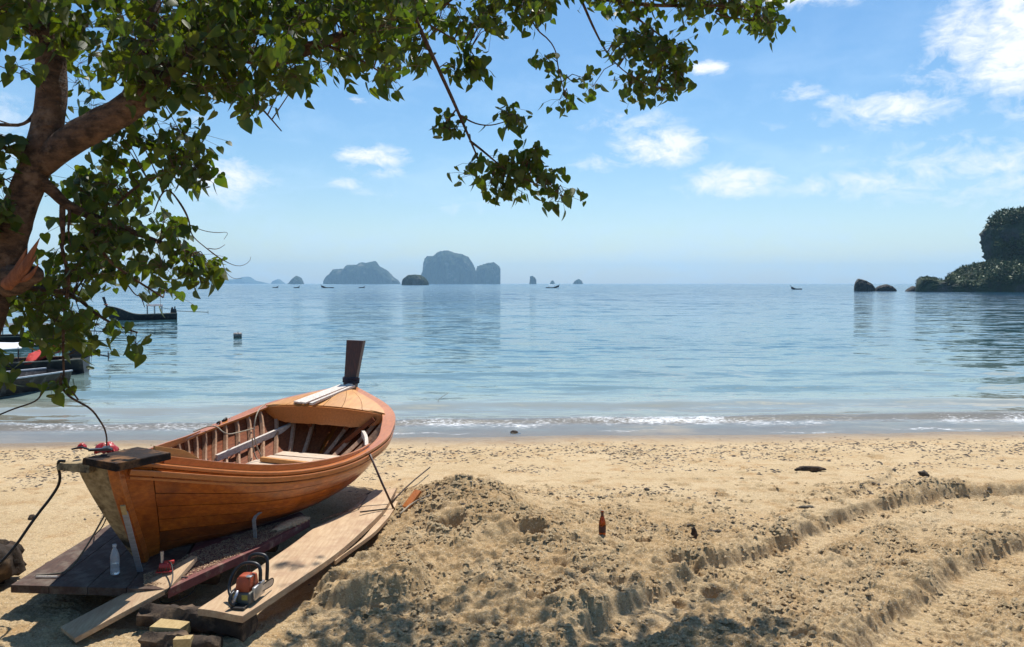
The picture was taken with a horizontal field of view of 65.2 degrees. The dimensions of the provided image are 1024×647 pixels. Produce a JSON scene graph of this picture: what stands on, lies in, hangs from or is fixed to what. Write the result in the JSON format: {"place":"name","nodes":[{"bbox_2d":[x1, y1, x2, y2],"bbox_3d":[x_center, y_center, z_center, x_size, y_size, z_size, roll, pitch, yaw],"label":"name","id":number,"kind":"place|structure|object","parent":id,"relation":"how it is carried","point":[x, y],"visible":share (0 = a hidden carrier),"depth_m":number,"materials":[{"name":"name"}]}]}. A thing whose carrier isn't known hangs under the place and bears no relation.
{"place":"outdoors","nodes":[
{"label":"outdoors","id":0,"kind":"place"},
{"bbox_2d":[0,414,1023,646],"bbox_3d":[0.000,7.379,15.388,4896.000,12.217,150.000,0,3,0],"label":"beach","id":1,"kind":"structure","parent":0,"point":[56,528],"depth_m":7.74,"materials":[{"name":"beige sand"}]},
{"bbox_2d":[0,539,26,583],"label":"log","id":2,"kind":"object","parent":1,"relation":"on","point":[13,564],"visible":0.95,"depth_m":6.66,"materials":[{"name":"brown wood"}]},
{"bbox_2d":[60,556,196,642],"bbox_3d":[-2.759,2.026,5.943,0.310,0.276,1.043,2,4,38],"label":"plank","id":3,"kind":"object","parent":1,"relation":"on","point":[78,629],"visible":0.9,"depth_m":5.79,"materials":[{"name":"beige wood"}]},
{"bbox_2d":[156,551,174,572],"bbox_3d":[-2.677,1.834,6.175,0.128,0.150,0.088,-1,3,-14],"label":"red power tool","id":4,"kind":"object","parent":3,"relation":"on","point":[164,566],"visible":0.91,"depth_m":6.16,"materials":[{"name":"paint"}]},
{"bbox_2d":[159,561,196,603],"bbox_3d":[-2.606,1.994,6.109,0.230,0.313,0.451,0,3,0],"label":"power cable","id":5,"kind":"object","parent":4,"relation":"attached to","point":[170,586],"visible":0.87,"depth_m":6.14,"materials":[{"name":"black rubber"}]},
{"bbox_2d":[11,512,309,597],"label":"timber platform","id":6,"kind":"structure","parent":1,"relation":"on","point":[88,573],"depth_m":6.46,"materials":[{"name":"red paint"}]},
{"bbox_2d":[35,576,57,577],"bbox_3d":[-3.581,1.948,6.157,0.168,0.012,0.014,0,3,0],"label":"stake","id":7,"kind":"object","parent":6,"relation":"on","point":[46,576],"visible":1,"depth_m":6.15,"materials":[{"name":"grey wood"}]},
{"bbox_2d":[110,544,119,574],"bbox_3d":[-3.097,1.838,6.238,0.066,0.236,0.066,0,3,0],"label":"water bottle","id":8,"kind":"object","parent":6,"relation":"on","point":[114,563],"visible":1,"depth_m":6.22,"materials":[{"name":"clear plastic"}]},
{"bbox_2d":[120,505,142,571],"bbox_3d":[-2.916,1.655,6.131,0.043,0.617,0.325,0,3,-4],"label":"metal bar","id":9,"kind":"object","parent":6,"relation":"on","point":[131,537],"visible":1,"depth_m":6.13,"materials":[{"name":"metal"}]},
{"bbox_2d":[143,515,303,585],"bbox_3d":[-2.411,1.915,6.901,0.416,0.025,1.965,1,3,22],"label":"sawdust","id":10,"kind":"object","parent":6,"relation":"on","point":[151,575],"visible":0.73,"depth_m":6.78,"materials":[{"name":"brown wood"}]},
{"bbox_2d":[57,340,395,562],"bbox_3d":[-2.643,1.109,8.346,2.213,1.672,5.085,2,2,11],"label":"wooden boat","id":11,"kind":"object","parent":6,"relation":"on","point":[206,483],"visible":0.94,"depth_m":7.30,"materials":[{"name":"brown wood"}]},
{"bbox_2d":[0,459,65,564],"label":"black hose","id":12,"kind":"object","parent":11,"relation":"hanging from","point":[34,518],"visible":0.98,"depth_m":6.11,"materials":[{"name":"rubber"}]},
{"bbox_2d":[36,515,104,575],"bbox_3d":[-3.436,1.700,6.272,0.532,0.502,0.043,-1,3,-24],"label":"grey rope","id":13,"kind":"object","parent":11,"relation":"attached to","point":[84,549],"visible":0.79,"depth_m":6.28,"materials":[{"name":"fabric"}]},
{"bbox_2d":[77,443,86,449],"bbox_3d":[-3.313,0.943,6.160,0.071,0.052,0.060,0,3,0],"label":"red rag","id":14,"kind":"object","parent":11,"relation":"on","point":[83,444],"visible":0.68,"depth_m":6.14,"materials":[{"name":"fabric"}]},
{"bbox_2d":[71,445,112,450],"bbox_3d":[-3.164,0.940,6.029,0.283,0.034,0.118,-1,3,-17],"label":"pry tool","id":15,"kind":"object","parent":11,"relation":"on","point":[106,448],"visible":1,"depth_m":6.01,"materials":[{"name":"black metal"}]},
{"bbox_2d":[94,441,118,453],"bbox_3d":[-3.158,0.965,6.232,0.175,0.088,0.144,0,3,0],"label":"red rag","id":16,"kind":"object","parent":11,"relation":"on","point":[113,446],"visible":0.78,"depth_m":6.20,"materials":[{"name":"fabric"}]},
{"bbox_2d":[193,425,252,434],"bbox_3d":[-3.289,1.238,9.334,0.232,0.138,0.816,2,3,34],"label":"white cord","id":17,"kind":"object","parent":11,"relation":"on","point":[221,430],"visible":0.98,"depth_m":9.21,"materials":[{"name":"fabric"}]},
{"bbox_2d":[216,417,230,423],"bbox_3d":[-3.430,1.154,9.638,0.044,0.066,0.446,2,2,11],"label":"rope knot","id":18,"kind":"object","parent":11,"relation":"on","point":[224,419],"visible":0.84,"depth_m":9.55,"materials":[{"name":"fabric"}]},
{"bbox_2d":[251,404,265,459],"bbox_3d":[-2.961,1.272,9.344,0.126,0.589,0.572,-1,3,-13],"label":"white cord","id":19,"kind":"object","parent":11,"relation":"hanging from","point":[254,435],"visible":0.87,"depth_m":9.12,"materials":[{"name":"fabric"}]},
{"bbox_2d":[294,384,343,403],"bbox_3d":[-2.452,0.900,10.273,0.130,0.159,0.765,2,4,37],"label":"loose board","id":20,"kind":"object","parent":11,"relation":"on","point":[299,401],"visible":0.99,"depth_m":10.21,"materials":[{"name":"grey wood"}]},
{"bbox_2d":[301,383,352,403],"bbox_3d":[-2.359,0.895,10.239,0.085,0.166,0.819,2,3,34],"label":"loose board","id":21,"kind":"object","parent":11,"relation":"on","point":[323,394],"visible":1,"depth_m":10.17,"materials":[{"name":"grey wood"}]},
{"bbox_2d":[309,385,354,404],"bbox_3d":[-2.277,0.905,10.177,0.050,0.166,0.776,2,3,31],"label":"loose board","id":22,"kind":"object","parent":11,"relation":"on","point":[330,395],"visible":1,"depth_m":10.12,"materials":[{"name":"grey wood"}]},
{"bbox_2d":[252,512,261,537],"bbox_3d":[-2.272,1.798,7.136,0.079,0.225,0.048,0,3,0],"label":"clamp bar","id":23,"kind":"object","parent":6,"relation":"on","point":[254,525],"visible":1,"depth_m":7.12,"materials":[{"name":"metal"}]},
{"bbox_2d":[271,516,309,531],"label":"sawdust ridge","id":24,"kind":"structure","parent":6,"relation":"on","point":[289,523],"depth_m":7.45,"materials":[{"name":"brown wood"}]},
{"bbox_2d":[137,630,222,646],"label":"log","id":25,"kind":"object","parent":1,"relation":"on","point":[154,639],"visible":0.94,"depth_m":5.42,"materials":[{"name":"brown wood"}]},
{"bbox_2d":[173,635,192,646],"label":"wood block","id":26,"kind":"object","parent":25,"relation":"on","point":[183,641],"depth_m":5.34,"materials":[{"name":"beige wood"}]},
{"bbox_2d":[136,603,257,641],"bbox_3d":[-2.257,2.130,5.729,0.860,0.245,0.235,1,3,12],"label":"log","id":27,"kind":"object","parent":1,"relation":"on","point":[148,614],"visible":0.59,"depth_m":5.67,"materials":[{"name":"brown wood"}]},
{"bbox_2d":[149,618,190,632],"bbox_3d":[-2.394,2.138,5.603,0.238,0.075,0.133,1,3,11],"label":"wood block","id":28,"kind":"object","parent":27,"relation":"on","point":[165,625],"depth_m":5.58,"materials":[{"name":"beige wood"}]},
{"bbox_2d":[198,488,401,622],"bbox_3d":[-1.624,1.977,7.304,0.547,0.160,3.697,0,3,10],"label":"long plank","id":29,"kind":"object","parent":1,"relation":"on","point":[309,554],"visible":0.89,"depth_m":6.83,"materials":[{"name":"beige wood"}]},
{"bbox_2d":[227,552,273,609],"bbox_3d":[-1.912,1.834,5.752,0.240,0.288,0.426,0,3,7],"label":"chainsaw","id":30,"kind":"object","parent":29,"relation":"on","point":[249,588],"visible":1,"depth_m":5.68,"materials":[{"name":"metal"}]},
{"bbox_2d":[360,508,386,512],"bbox_3d":[-1.394,1.882,8.059,0.020,0.046,0.325,3,4,43],"label":"short batten","id":31,"kind":"object","parent":29,"relation":"on","point":[373,510],"visible":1,"depth_m":8.05,"materials":[{"name":"brown wood"}]},
{"bbox_2d":[369,454,394,509],"bbox_3d":[-1.374,1.675,8.449,0.298,0.587,0.023,1,3,16],"label":"leaning stick","id":32,"kind":"object","parent":1,"relation":"on","point":[381,481],"visible":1,"depth_m":8.44,"materials":[{"name":"brown wood"}]},
{"bbox_2d":[0,0,795,406],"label":"shade tree","id":33,"kind":"object","parent":1,"relation":"on","point":[216,36],"visible":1,"depth_m":5.62,"materials":[{"name":"green plant"}]},
{"bbox_2d":[0,392,40,414],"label":"hanging vine","id":34,"kind":"object","parent":33,"relation":"hanging from","point":[22,405],"visible":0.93,"depth_m":5.82,"materials":[{"name":"brown plant"}]},
{"bbox_2d":[59,378,107,445],"bbox_3d":[-3.216,0.684,6.028,0.080,0.578,0.321,3,4,45],"label":"hanging vine","id":35,"kind":"object","parent":33,"relation":"hanging from","point":[83,404],"visible":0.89,"depth_m":6.02,"materials":[{"name":"brown plant"}]},
{"bbox_2d":[392,467,430,501],"bbox_3d":[-1.216,1.950,9.822,0.023,0.200,2.416,0,3,4],"label":"thin stick","id":36,"kind":"object","parent":1,"relation":"on","point":[410,483],"visible":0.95,"depth_m":9.63,"materials":[{"name":"wood"}]},
{"bbox_2d":[402,489,421,508],"bbox_3d":[-1.063,1.871,8.522,0.090,0.159,0.216,2,4,35],"label":"wood scrap","id":37,"kind":"object","parent":1,"relation":"on","point":[414,495],"visible":0.81,"depth_m":8.51,"materials":[{"name":"orange wood"}]},
{"bbox_2d":[399,494,429,514],"bbox_3d":[-1.046,1.873,8.329,0.131,0.117,0.460,2,4,37],"label":"thin stick","id":38,"kind":"object","parent":1,"relation":"on","point":[408,506],"visible":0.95,"depth_m":8.42,"materials":[{"name":"wood"}]},
{"bbox_2d":[0,436,1023,623],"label":"beach debris","id":39,"kind":"object","parent":1,"relation":"on","point":[767,454],"visible":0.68,"depth_m":12.61,"materials":[{"name":"brown plant"}]},
{"bbox_2d":[2,441,1023,542],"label":"shell grit","id":40,"kind":"object","parent":1,"relation":"on","point":[645,462],"visible":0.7,"depth_m":12.74,"materials":[{"name":"stone"}]},
{"bbox_2d":[599,510,605,535],"bbox_3d":[0.849,1.883,7.525,0.069,0.247,0.069,0,3,0],"label":"beer bottle","id":41,"kind":"object","parent":1,"relation":"on","point":[602,525],"visible":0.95,"depth_m":7.50,"materials":[{"name":"brown glass"}]},
{"bbox_2d":[691,526,696,537],"bbox_3d":[1.787,2.075,7.861,0.072,0.172,0.043,0,3,0],"label":"stone","id":42,"kind":"object","parent":1,"relation":"on","point":[693,532],"visible":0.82,"depth_m":7.85,"materials":[{"name":"brown stone"}]},
{"bbox_2d":[796,505,813,508],"bbox_3d":[3.269,2.037,8.865,0.246,0.049,0.041,0,3,0],"label":"driftwood","id":43,"kind":"object","parent":1,"relation":"on","point":[808,506],"visible":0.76,"depth_m":8.85,"materials":[{"name":"brown wood"}]},
{"bbox_2d":[794,466,825,471],"bbox_3d":[4.161,2.033,11.174,0.451,0.092,0.109,0,3,0],"label":"driftwood","id":44,"kind":"object","parent":1,"relation":"on","point":[810,468],"visible":0.98,"depth_m":11.14,"materials":[{"name":"brown wood"}]},
{"bbox_2d":[918,470,929,475],"bbox_3d":[5.364,1.960,10.421,0.130,0.097,0.108,0,3,0],"label":"stone","id":45,"kind":"object","parent":1,"relation":"on","point":[923,473],"visible":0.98,"depth_m":10.39,"materials":[{"name":"grey stone"}]},
{"bbox_2d":[0,284,1023,441],"bbox_3d":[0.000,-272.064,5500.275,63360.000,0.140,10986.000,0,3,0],"label":"sea","id":46,"kind":"structure","parent":0,"point":[505,352],"depth_m":34.36,"materials":[{"name":"liquid"}]},
{"bbox_2d":[0,367,72,396],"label":"longtail boat","id":47,"kind":"object","parent":46,"relation":"on","point":[36,376],"visible":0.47,"depth_m":21.92,"materials":[{"name":"grey wood"}]},
{"bbox_2d":[0,342,109,373],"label":"longtail boat","id":48,"kind":"object","parent":46,"relation":"on","point":[32,360],"visible":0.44,"depth_m":25.97,"materials":[{"name":"brown wood"}]},
{"bbox_2d":[0,323,131,345],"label":"longtail boat","id":49,"kind":"object","parent":46,"relation":"on","point":[11,338],"visible":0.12,"depth_m":38.14,"materials":[{"name":"brown wood"}]},
{"bbox_2d":[102,297,207,319],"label":"longtail boat","id":50,"kind":"object","parent":46,"relation":"on","point":[127,315],"visible":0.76,"depth_m":65.63,"materials":[{"name":"brown wood"}]},
{"bbox_2d":[168,277,268,283],"bbox_3d":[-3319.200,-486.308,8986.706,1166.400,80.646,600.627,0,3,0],"label":"island","id":51,"kind":"structure","parent":46,"relation":"on","point":[246,280],"depth_m":8785.71,"materials":[{"name":"stone"}]},
{"bbox_2d":[233,332,241,337],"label":"mooring float","id":52,"kind":"object","parent":46,"relation":"on","point":[237,335],"visible":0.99,"depth_m":44.47,"materials":[{"name":"black plastic"}]},
{"bbox_2d":[271,279,284,283],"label":"island","id":53,"kind":"structure","parent":46,"relation":"on","point":[278,281],"depth_m":8514.16,"materials":[{"name":"blue stone"}]},
{"bbox_2d":[288,276,303,283],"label":"island","id":54,"kind":"structure","parent":46,"relation":"on","point":[296,280],"depth_m":3955.22,"materials":[{"name":"blue stone"}]},
{"bbox_2d":[323,261,400,283],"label":"island","id":55,"kind":"structure","parent":46,"relation":"on","point":[373,272],"depth_m":4454.10,"materials":[{"name":"blue stone"}]},
{"bbox_2d":[402,274,428,284],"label":"island","id":56,"kind":"structure","parent":46,"relation":"on","point":[415,279],"depth_m":1474.21,"materials":[{"name":"grey stone"}]},
{"bbox_2d":[421,250,475,283],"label":"island","id":57,"kind":"structure","parent":46,"relation":"on","point":[445,267],"depth_m":4333.68,"materials":[{"name":"blue stone"}]},
{"bbox_2d":[474,262,499,283],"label":"island","id":58,"kind":"structure","parent":46,"relation":"on","point":[487,273],"depth_m":4349.06,"materials":[{"name":"blue stone"}]},
{"bbox_2d":[529,276,535,283],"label":"island","id":59,"kind":"structure","parent":46,"relation":"on","point":[532,280],"depth_m":3777.07,"materials":[{"name":"blue stone"}]},
{"bbox_2d":[573,279,582,283],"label":"island","id":60,"kind":"structure","parent":46,"relation":"on","point":[578,281],"depth_m":4269.93,"materials":[{"name":"blue stone"}]},
{"bbox_2d":[854,279,874,290],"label":"sea rock","id":61,"kind":"object","parent":46,"relation":"in","point":[861,285],"visible":0.96,"depth_m":309.16,"materials":[{"name":"grey stone"}]},
{"bbox_2d":[875,284,896,290],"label":"sea rock","id":62,"kind":"object","parent":46,"relation":"in","point":[885,287],"visible":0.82,"depth_m":310.46,"materials":[{"name":"grey stone"}]},
{"bbox_2d":[905,286,914,290],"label":"sea rock","id":63,"kind":"object","parent":46,"relation":"in","point":[911,288],"visible":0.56,"depth_m":304.48,"materials":[{"name":"grey stone"}]},
{"bbox_2d":[915,206,1023,291],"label":"headland","id":64,"kind":"structure","parent":46,"relation":"on","point":[1001,267],"depth_m":290.77,"materials":[{"name":"green plant"}]},
{"bbox_2d":[0,0,1023,283],"label":"sky","id":65,"kind":"structure","parent":0,"point":[875,141],"materials":[{"name":"blue"}]},
{"bbox_2d":[510,430,520,434],"bbox_3d":[0.068,2.213,16.158,0.231,0.111,0.136,0,3,0],"label":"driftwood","id":66,"kind":"object","parent":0,"point":[513,432],"visible":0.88,"depth_m":16.12,"materials":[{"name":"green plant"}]}
]}

